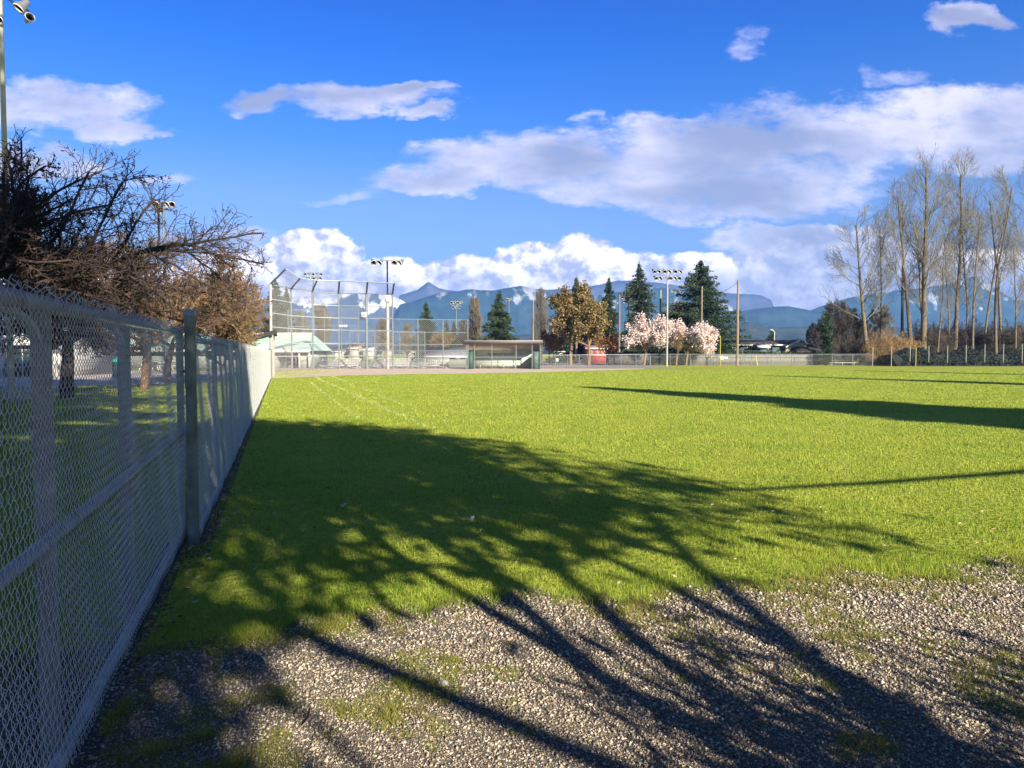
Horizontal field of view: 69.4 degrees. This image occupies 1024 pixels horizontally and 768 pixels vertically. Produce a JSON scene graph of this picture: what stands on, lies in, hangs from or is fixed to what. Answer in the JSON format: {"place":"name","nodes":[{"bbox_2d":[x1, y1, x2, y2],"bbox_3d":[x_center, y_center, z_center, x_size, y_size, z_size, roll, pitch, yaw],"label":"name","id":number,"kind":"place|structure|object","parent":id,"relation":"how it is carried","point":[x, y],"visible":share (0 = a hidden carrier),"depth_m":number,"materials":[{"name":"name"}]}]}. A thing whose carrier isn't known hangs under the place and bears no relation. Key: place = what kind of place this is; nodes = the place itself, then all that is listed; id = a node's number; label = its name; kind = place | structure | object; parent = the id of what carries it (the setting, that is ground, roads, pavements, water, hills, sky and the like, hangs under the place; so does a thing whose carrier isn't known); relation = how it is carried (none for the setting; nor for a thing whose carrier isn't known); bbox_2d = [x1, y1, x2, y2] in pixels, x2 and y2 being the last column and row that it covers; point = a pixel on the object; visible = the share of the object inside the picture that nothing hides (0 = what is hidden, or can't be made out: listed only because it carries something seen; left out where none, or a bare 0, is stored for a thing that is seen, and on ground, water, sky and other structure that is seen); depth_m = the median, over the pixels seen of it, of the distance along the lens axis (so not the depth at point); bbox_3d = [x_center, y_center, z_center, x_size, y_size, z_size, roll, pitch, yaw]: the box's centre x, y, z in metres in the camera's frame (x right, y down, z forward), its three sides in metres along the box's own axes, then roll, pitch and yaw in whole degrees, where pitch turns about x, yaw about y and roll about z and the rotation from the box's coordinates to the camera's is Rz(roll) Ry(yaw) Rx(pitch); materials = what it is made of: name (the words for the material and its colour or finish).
{"place":"outdoors","nodes":[
{"label":"outdoors","id":0,"kind":"place"},
{"bbox_2d":[0,370,279,399],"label":"path","id":1,"kind":"structure","parent":0,"point":[58,378],"depth_m":44.23,"materials":[{"name":"concrete"}]},
{"bbox_2d":[152,200,175,352],"bbox_3d":[-27.879,-7.818,59.693,1.886,13.924,0.763,0,2,0],"label":"floodlight post","id":2,"kind":"object","parent":1,"relation":"on","point":[172,204],"visible":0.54,"depth_m":59.39,"materials":[{"name":"metal"}]},
{"bbox_2d":[243,330,276,376],"bbox_3d":[-18.764,-2.277,54.796,2.600,3.260,9.300,-1,3,-17],"label":"dugout","id":3,"kind":"object","parent":1,"relation":"on","point":[272,334],"visible":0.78,"depth_m":50.89,"materials":[{"name":"grey"}]},
{"bbox_2d":[2,292,404,345],"bbox_3d":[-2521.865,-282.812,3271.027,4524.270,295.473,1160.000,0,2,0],"label":"snowy mountain","id":4,"kind":"structure","parent":0,"point":[397,302],"depth_m":3456.55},
{"bbox_2d":[254,368,643,377],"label":"infield dirt","id":5,"kind":"structure","parent":0,"point":[353,371],"depth_m":69.52,"materials":[{"name":"soil"}]},
{"bbox_2d":[269,268,394,370],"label":"backstop","id":6,"kind":"object","parent":5,"relation":"on","point":[366,318],"visible":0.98,"depth_m":71.40,"materials":[{"name":"metal"}]},
{"bbox_2d":[371,259,403,368],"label":"floodlight post","id":7,"kind":"object","parent":5,"relation":"on","point":[387,296],"visible":0.98,"depth_m":78.05,"materials":[{"name":"grey metal"}]},
{"bbox_2d":[393,319,467,368],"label":"wing fence","id":8,"kind":"object","parent":5,"relation":"on","point":[433,332],"visible":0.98,"depth_m":74.69,"materials":[{"name":"metal"}]},
{"bbox_2d":[464,341,542,368],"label":"central dugout","id":9,"kind":"object","parent":5,"relation":"on","point":[503,354],"visible":1,"depth_m":78.44,"materials":[{"name":"grey"}]},
{"bbox_2d":[314,362,670,367],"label":"plaza","id":10,"kind":"structure","parent":0,"point":[545,364],"depth_m":97.18,"materials":[{"name":"concrete"}]},
{"bbox_2d":[257,278,295,332],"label":"conifer","id":11,"kind":"object","parent":10,"relation":"on","point":[279,330],"visible":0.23,"depth_m":111.41,"materials":[{"name":"green plant"}]},
{"bbox_2d":[287,309,358,364],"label":"backstop","id":12,"kind":"object","parent":10,"relation":"on","point":[341,361],"visible":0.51,"depth_m":99.72,"materials":[{"name":"metal"}]},
{"bbox_2d":[281,350,465,367],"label":"concourse fence","id":13,"kind":"object","parent":10,"relation":"on","point":[383,358],"visible":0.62,"depth_m":83.45,"materials":[{"name":"metal"}]},
{"bbox_2d":[349,331,424,366],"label":"wing fence","id":14,"kind":"object","parent":10,"relation":"on","point":[374,340],"visible":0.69,"depth_m":87.85,"materials":[{"name":"metal"}]},
{"bbox_2d":[427,329,454,346],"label":"tree","id":15,"kind":"object","parent":10,"relation":"on","point":[438,337],"visible":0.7,"depth_m":129.06,"materials":[{"name":"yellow plant"}]},
{"bbox_2d":[531,287,550,362],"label":"bare tree","id":16,"kind":"object","parent":10,"relation":"on","point":[541,321],"visible":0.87,"depth_m":124.42,"materials":[{"name":"brown plant"}]},
{"bbox_2d":[538,329,565,364],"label":"tree","id":17,"kind":"object","parent":10,"relation":"on","point":[551,339],"visible":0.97,"depth_m":102.88,"materials":[{"name":"plant"}]},
{"bbox_2d":[545,279,593,364],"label":"tree","id":18,"kind":"object","parent":10,"relation":"on","point":[560,319],"visible":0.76,"depth_m":97.72,"materials":[{"name":"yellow plant"}]},
{"bbox_2d":[563,296,612,365],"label":"tree","id":19,"kind":"object","parent":10,"relation":"on","point":[592,324],"visible":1,"depth_m":95.19,"materials":[{"name":"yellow plant"}]},
{"bbox_2d":[581,343,607,363],"bbox_3d":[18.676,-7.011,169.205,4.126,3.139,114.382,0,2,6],"label":"red house","id":20,"kind":"structure","parent":10,"relation":"on","point":[593,350],"depth_m":112.95,"materials":[{"name":"red"}]},
{"bbox_2d":[593,331,617,363],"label":"tree","id":21,"kind":"object","parent":10,"relation":"on","point":[610,344],"visible":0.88,"depth_m":100.88,"materials":[{"name":"brown plant"}]},
{"bbox_2d":[594,277,622,362],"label":"conifer","id":22,"kind":"object","parent":10,"relation":"on","point":[609,292],"visible":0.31,"depth_m":115.16,"materials":[{"name":"green plant"}]},
{"bbox_2d":[619,311,673,364],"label":"blossom tree","id":23,"kind":"object","parent":10,"relation":"on","point":[642,334],"visible":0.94,"depth_m":96.00,"materials":[{"name":"pink plant"}]},
{"bbox_2d":[0,354,1023,655],"bbox_3d":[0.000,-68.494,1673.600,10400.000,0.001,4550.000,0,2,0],"label":"ground","id":24,"kind":"structure","parent":0,"point":[492,552],"depth_m":9.15,"materials":[{"name":"plant"}]},
{"bbox_2d":[0,0,34,401],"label":"floodlight post","id":25,"kind":"object","parent":24,"relation":"on","point":[20,7],"visible":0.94,"depth_m":24.57,"materials":[{"name":"metal"}]},
{"bbox_2d":[0,321,116,377],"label":"pale building","id":26,"kind":"structure","parent":24,"relation":"on","point":[3,370],"depth_m":51.38,"materials":[{"name":"grey"}]},
{"bbox_2d":[0,193,185,397],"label":"cherry tree","id":27,"kind":"object","parent":24,"relation":"on","point":[91,282],"visible":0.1,"depth_m":26.05,"materials":[{"name":"brown plant"}]},
{"bbox_2d":[0,124,273,358],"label":"cherry tree","id":28,"kind":"object","parent":24,"relation":"on","point":[22,209],"visible":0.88,"depth_m":16.45,"materials":[{"name":"brown plant"}]},
{"bbox_2d":[21,229,273,389],"bbox_3d":[-16.498,-3.382,33.614,10.933,7.329,7.655,0,2,0],"label":"cherry tree","id":29,"kind":"object","parent":24,"relation":"on","point":[205,299],"visible":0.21,"depth_m":33.49,"materials":[{"name":"brown plant"}]},
{"bbox_2d":[130,268,270,382],"bbox_3d":[-17.101,-3.327,40.814,7.104,6.582,10.793,0,2,0],"label":"tree","id":30,"kind":"object","parent":24,"relation":"on","point":[217,333],"visible":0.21,"depth_m":41.00,"materials":[{"name":"brown plant"}]},
{"bbox_2d":[186,379,270,557],"bbox_3d":[-9.102,0.517,26.927,0.270,0.001,43.958,-1,3,-17],"label":"soil strip","id":31,"kind":"object","parent":24,"relation":"on","point":[235,463],"visible":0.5,"depth_m":8.54,"materials":[{"name":"soil"}]},
{"bbox_2d":[183,309,199,546],"bbox_3d":[-2.721,0.377,6.289,0.104,2.020,0.104,0,2,0],"label":"gate post","id":32,"kind":"object","parent":31,"relation":"on","point":[191,403],"visible":0.98,"depth_m":6.26,"materials":[{"name":"metal"}]},
{"bbox_2d":[0,274,186,767],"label":"chain link gate","id":33,"kind":"structure","parent":32,"relation":"attached to","point":[56,749],"depth_m":3.06,"materials":[{"name":"metal"}]},
{"bbox_2d":[196,332,270,536],"bbox_3d":[-9.192,-0.411,27.120,0.158,1.850,43.543,-1,3,-17],"label":"side fence","id":34,"kind":"object","parent":31,"relation":"on","point":[262,377],"visible":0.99,"depth_m":9.32,"materials":[{"name":"metal"}]},
{"bbox_2d":[130,333,331,367],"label":"park hall","id":35,"kind":"structure","parent":24,"relation":"on","point":[265,343],"depth_m":82.99,"materials":[{"name":"white metal"}]},
{"bbox_2d":[294,310,310,332],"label":"bare tree","id":36,"kind":"object","parent":24,"relation":"on","point":[300,320],"visible":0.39,"depth_m":149.48,"materials":[{"name":"brown plant"}]},
{"bbox_2d":[311,304,335,346],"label":"bare tree","id":37,"kind":"object","parent":24,"relation":"on","point":[317,321],"visible":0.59,"depth_m":149.27,"materials":[{"name":"brown plant"}]},
{"bbox_2d":[372,319,391,360],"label":"bare tree","id":38,"kind":"object","parent":24,"relation":"on","point":[382,339],"visible":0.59,"depth_m":149.03,"materials":[{"name":"brown plant"}]},
{"bbox_2d":[310,376,483,437],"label":"chalk marks","id":39,"kind":"object","parent":24,"relation":"on","point":[372,402],"visible":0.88,"depth_m":24.10},
{"bbox_2d":[398,324,412,360],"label":"bare tree","id":40,"kind":"object","parent":24,"relation":"on","point":[406,334],"visible":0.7,"depth_m":149.18,"materials":[{"name":"brown plant"}]},
{"bbox_2d":[406,301,439,360],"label":"conifer","id":41,"kind":"object","parent":24,"relation":"on","point":[428,326],"visible":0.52,"depth_m":149.05,"materials":[{"name":"green plant"}]},
{"bbox_2d":[424,347,465,365],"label":"grey shed","id":42,"kind":"structure","parent":24,"relation":"on","point":[449,350],"depth_m":91.98,"materials":[{"name":"white paint"}]},
{"bbox_2d":[455,318,474,346],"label":"bare tree","id":43,"kind":"object","parent":24,"relation":"on","point":[461,337],"visible":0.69,"depth_m":149.18,"materials":[{"name":"brown plant"}]},
{"bbox_2d":[467,296,483,340],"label":"bare tree","id":44,"kind":"object","parent":24,"relation":"on","point":[476,323],"visible":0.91,"depth_m":149.29,"materials":[{"name":"brown plant"}]},
{"bbox_2d":[476,290,520,340],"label":"conifer","id":45,"kind":"object","parent":24,"relation":"on","point":[498,324],"visible":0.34,"depth_m":117.07,"materials":[{"name":"green plant"}]},
{"bbox_2d":[545,277,595,362],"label":"conifer","id":46,"kind":"object","parent":24,"relation":"on","point":[579,351],"visible":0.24,"depth_m":123.05,"materials":[{"name":"green plant"}]},
{"bbox_2d":[613,261,661,353],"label":"conifer","id":47,"kind":"object","parent":24,"relation":"on","point":[635,289],"visible":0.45,"depth_m":113.89,"materials":[{"name":"green plant"}]},
{"bbox_2d":[652,269,682,365],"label":"floodlight post","id":48,"kind":"object","parent":24,"relation":"on","point":[654,271],"visible":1,"depth_m":90.06,"materials":[{"name":"metal"}]},
{"bbox_2d":[662,318,720,365],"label":"blossom tree","id":49,"kind":"object","parent":24,"relation":"on","point":[702,337],"visible":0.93,"depth_m":95.40,"materials":[{"name":"pink plant"}]},
{"bbox_2d":[650,260,752,353],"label":"conifer","id":50,"kind":"object","parent":24,"relation":"on","point":[691,315],"visible":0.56,"depth_m":111.18,"materials":[{"name":"green plant"}]},
{"bbox_2d":[542,354,871,368],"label":"outfield fence","id":51,"kind":"object","parent":24,"relation":"on","point":[686,358],"visible":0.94,"depth_m":91.71,"materials":[{"name":"metal"}]},
{"bbox_2d":[607,350,812,361],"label":"hedge","id":52,"kind":"object","parent":24,"relation":"on","point":[718,353],"visible":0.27,"depth_m":100.68,"materials":[{"name":"green plant"}]},
{"bbox_2d":[608,355,820,364],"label":"board fence","id":53,"kind":"object","parent":24,"relation":"on","point":[618,360],"visible":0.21,"depth_m":99.56,"materials":[{"name":"wood"}]},
{"bbox_2d":[736,280,738,365],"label":"net pole","id":54,"kind":"object","parent":24,"relation":"on","point":[737,337],"visible":0.95,"depth_m":94.68,"materials":[{"name":"brown wood"}]},
{"bbox_2d":[719,340,787,352],"bbox_3d":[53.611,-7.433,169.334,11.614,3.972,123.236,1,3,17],"label":"long house","id":55,"kind":"structure","parent":24,"relation":"on","point":[776,346],"depth_m":111.89,"materials":[{"name":"grey"}]},
{"bbox_2d":[691,355,864,364],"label":"second fence","id":56,"kind":"object","parent":24,"relation":"on","point":[773,360],"visible":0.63,"depth_m":98.95,"materials":[{"name":"metal"}]},
{"bbox_2d":[780,339,812,351],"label":"gable house","id":57,"kind":"structure","parent":24,"relation":"on","point":[795,343],"depth_m":110.86,"materials":[{"name":"grey"}]},
{"bbox_2d":[789,347,819,354],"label":"dark shed","id":58,"kind":"structure","parent":24,"relation":"on","point":[813,350],"depth_m":106.42,"materials":[{"name":"grey"}]},
{"bbox_2d":[805,319,822,347],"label":"bare tree","id":59,"kind":"object","parent":24,"relation":"on","point":[815,340],"visible":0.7,"depth_m":107.45,"materials":[{"name":"brown plant"}]},
{"bbox_2d":[817,311,834,364],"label":"conifer","id":60,"kind":"object","parent":24,"relation":"on","point":[827,329],"visible":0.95,"depth_m":97.50,"materials":[{"name":"green plant"}]},
{"bbox_2d":[817,338,851,364],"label":"shrub","id":61,"kind":"object","parent":24,"relation":"on","point":[836,356],"visible":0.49,"depth_m":102.01,"materials":[{"name":"plant"}]},
{"bbox_2d":[815,299,856,363],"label":"bare tree","id":62,"kind":"object","parent":24,"relation":"on","point":[831,310],"visible":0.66,"depth_m":106.28,"materials":[{"name":"brown plant"}]},
{"bbox_2d":[835,341,864,364],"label":"shrub","id":63,"kind":"object","parent":24,"relation":"on","point":[850,352],"visible":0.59,"depth_m":102.40,"materials":[{"name":"plant"}]},
{"bbox_2d":[833,306,871,360],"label":"bare tree","id":64,"kind":"object","parent":24,"relation":"on","point":[855,332],"visible":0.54,"depth_m":106.77,"materials":[{"name":"brown plant"}]},
{"bbox_2d":[817,203,904,364],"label":"bare tree","id":65,"kind":"object","parent":24,"relation":"on","point":[861,298],"visible":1,"depth_m":97.97,"materials":[{"name":"brown plant"}]},
{"bbox_2d":[863,207,896,339],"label":"bare tree","id":66,"kind":"object","parent":24,"relation":"on","point":[881,245],"visible":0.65,"depth_m":105.32,"materials":[{"name":"brown plant"}]},
{"bbox_2d":[861,337,899,365],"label":"shrub","id":67,"kind":"object","parent":24,"relation":"on","point":[880,352],"visible":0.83,"depth_m":95.64,"materials":[{"name":"plant"}]},
{"bbox_2d":[868,303,896,338],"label":"bare tree","id":68,"kind":"object","parent":24,"relation":"on","point":[886,313],"visible":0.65,"depth_m":107.25,"materials":[{"name":"brown plant"}]},
{"bbox_2d":[867,328,911,355],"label":"shrub","id":69,"kind":"object","parent":24,"relation":"on","point":[884,334],"visible":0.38,"depth_m":97.11,"materials":[{"name":"plant"}]},
{"bbox_2d":[873,180,922,339],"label":"bare tree","id":70,"kind":"object","parent":24,"relation":"on","point":[902,306],"visible":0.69,"depth_m":102.25,"materials":[{"name":"brown plant"}]},
{"bbox_2d":[883,333,917,365],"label":"shrub","id":71,"kind":"object","parent":24,"relation":"on","point":[905,344],"visible":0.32,"depth_m":96.18,"materials":[{"name":"plant"}]},
{"bbox_2d":[881,171,932,346],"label":"bare tree","id":72,"kind":"object","parent":24,"relation":"on","point":[903,256],"visible":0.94,"depth_m":99.90,"materials":[{"name":"brown plant"}]},
{"bbox_2d":[899,212,942,311],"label":"bare tree","id":73,"kind":"object","parent":24,"relation":"on","point":[919,289],"visible":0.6,"depth_m":100.91,"materials":[{"name":"brown plant"}]},
{"bbox_2d":[900,318,942,344],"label":"shrub","id":74,"kind":"object","parent":24,"relation":"on","point":[915,328],"visible":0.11,"depth_m":109.32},
{"bbox_2d":[898,143,963,348],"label":"bare tree","id":75,"kind":"object","parent":24,"relation":"on","point":[925,213],"visible":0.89,"depth_m":99.62,"materials":[{"name":"brown plant"}]},
{"bbox_2d":[914,327,958,353],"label":"shrub","id":76,"kind":"object","parent":24,"relation":"on","point":[935,341],"visible":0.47,"depth_m":100.11,"materials":[{"name":"plant"}]},
{"bbox_2d":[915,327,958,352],"bbox_3d":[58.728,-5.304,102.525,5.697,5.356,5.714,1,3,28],"label":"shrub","id":77,"kind":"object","parent":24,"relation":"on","point":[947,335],"visible":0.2,"depth_m":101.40,"materials":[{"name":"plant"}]},
{"bbox_2d":[926,239,958,351],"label":"bare tree","id":78,"kind":"object","parent":24,"relation":"on","point":[943,274],"visible":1,"depth_m":96.29,"materials":[{"name":"brown plant"}]},
{"bbox_2d":[871,345,1023,365],"bbox_3d":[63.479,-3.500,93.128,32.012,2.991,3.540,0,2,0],"label":"ivy bank","id":79,"kind":"structure","parent":24,"relation":"on","point":[975,357],"depth_m":92.39,"materials":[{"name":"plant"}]},
{"bbox_2d":[872,344,1023,365],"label":"tall fence","id":80,"kind":"object","parent":24,"relation":"on","point":[928,353],"visible":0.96,"depth_m":91.71,"materials":[{"name":"grey metal"}]},
{"bbox_2d":[934,326,970,349],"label":"shrub","id":81,"kind":"object","parent":24,"relation":"on","point":[960,343],"visible":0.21,"depth_m":106.37,"materials":[{"name":"plant"}]},
{"bbox_2d":[936,217,973,339],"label":"bare tree","id":82,"kind":"object","parent":24,"relation":"on","point":[949,321],"visible":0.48,"depth_m":107.49,"materials":[{"name":"brown plant"}]},
{"bbox_2d":[929,146,992,349],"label":"bare tree","id":83,"kind":"object","parent":24,"relation":"on","point":[961,229],"visible":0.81,"depth_m":103.10,"materials":[{"name":"brown plant"}]},
{"bbox_2d":[941,202,982,335],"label":"bare tree","id":84,"kind":"object","parent":24,"relation":"on","point":[967,302],"visible":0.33,"depth_m":109.04,"materials":[{"name":"brown plant"}]},
{"bbox_2d":[950,317,983,349],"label":"shrub","id":85,"kind":"object","parent":24,"relation":"on","point":[977,336],"visible":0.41,"depth_m":106.31,"materials":[{"name":"plant"}]},
{"bbox_2d":[960,200,991,348],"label":"bare tree","id":86,"kind":"object","parent":24,"relation":"on","point":[979,225],"visible":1,"depth_m":98.26,"materials":[{"name":"brown plant"}]},
{"bbox_2d":[968,204,1007,349],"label":"bare tree","id":87,"kind":"object","parent":24,"relation":"on","point":[988,308],"visible":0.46,"depth_m":105.60,"materials":[{"name":"brown plant"}]},
{"bbox_2d":[967,164,1019,353],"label":"bare tree","id":88,"kind":"object","parent":24,"relation":"on","point":[1005,187],"visible":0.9,"depth_m":99.64,"materials":[{"name":"brown plant"}]},
{"bbox_2d":[978,326,1023,351],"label":"shrub","id":89,"kind":"object","parent":24,"relation":"on","point":[1008,340],"visible":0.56,"depth_m":101.59,"materials":[{"name":"plant"}]},
{"bbox_2d":[981,189,1023,341],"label":"bare tree","id":90,"kind":"object","parent":24,"relation":"on","point":[999,302],"visible":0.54,"depth_m":103.10,"materials":[{"name":"brown plant"}]},
{"bbox_2d":[981,317,1023,351],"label":"shrub","id":91,"kind":"object","parent":24,"relation":"on","point":[1019,338],"visible":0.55,"depth_m":101.88,"materials":[{"name":"plant"}]},
{"bbox_2d":[998,231,1023,347],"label":"bare tree","id":92,"kind":"object","parent":24,"relation":"on","point":[1013,256],"visible":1,"depth_m":97.12,"materials":[{"name":"brown plant"}]},
{"bbox_2d":[1002,159,1023,271],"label":"bare tree","id":93,"kind":"object","parent":24,"relation":"on","point":[1013,201],"visible":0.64,"depth_m":99.45,"materials":[{"name":"brown plant"}]},
{"bbox_2d":[0,553,1023,767],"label":"gravel ground","id":94,"kind":"structure","parent":0,"point":[472,683],"depth_m":3.57,"materials":[{"name":"gravel"}]},
{"bbox_2d":[62,536,189,767],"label":"soil strip","id":95,"kind":"object","parent":94,"relation":"on","point":[140,633],"visible":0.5,"depth_m":3.79,"materials":[{"name":"soil"}]},
{"bbox_2d":[0,551,1023,767],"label":"grass tufts","id":96,"kind":"object","parent":94,"relation":"on","point":[159,750],"visible":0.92,"depth_m":3.85,"materials":[{"name":"plant"}]},
{"bbox_2d":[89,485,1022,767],"bbox_3d":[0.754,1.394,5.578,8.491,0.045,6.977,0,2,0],"label":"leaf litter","id":97,"kind":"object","parent":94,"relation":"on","point":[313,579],"visible":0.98,"depth_m":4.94,"materials":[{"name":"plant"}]},
{"bbox_2d":[0,0,1023,310],"label":"sky","id":98,"kind":"structure","parent":0,"point":[473,144],"materials":[{"name":"blue"}]},
{"bbox_2d":[379,286,734,342],"bbox_3d":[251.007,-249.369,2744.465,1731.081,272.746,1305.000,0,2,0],"label":"mountain","id":99,"kind":"structure","parent":0,"point":[518,307],"depth_m":2951.51,"materials":[{"name":"stone"}]},
{"bbox_2d":[399,281,773,310],"bbox_3d":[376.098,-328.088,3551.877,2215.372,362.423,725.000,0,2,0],"label":"peak","id":100,"kind":"structure","parent":0,"point":[746,301],"depth_m":3673.43,"materials":[{"name":"stone"}]},
{"bbox_2d":[328,322,1023,353],"bbox_3d":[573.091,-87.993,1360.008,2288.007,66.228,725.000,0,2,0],"label":"foothills","id":101,"kind":"structure","parent":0,"point":[758,331],"depth_m":1461.62,"materials":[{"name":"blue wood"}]},
{"bbox_2d":[724,306,850,326],"bbox_3d":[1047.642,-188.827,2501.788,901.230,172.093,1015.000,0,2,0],"label":"ridge","id":102,"kind":"structure","parent":0,"point":[784,316],"depth_m":2668.56,"materials":[{"name":"stone"}]},
{"bbox_2d":[811,278,1023,329],"bbox_3d":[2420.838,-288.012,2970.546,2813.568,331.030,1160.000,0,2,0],"label":"mountain","id":103,"kind":"structure","parent":0,"point":[1007,312],"depth_m":3150.35,"materials":[{"name":"stone"}]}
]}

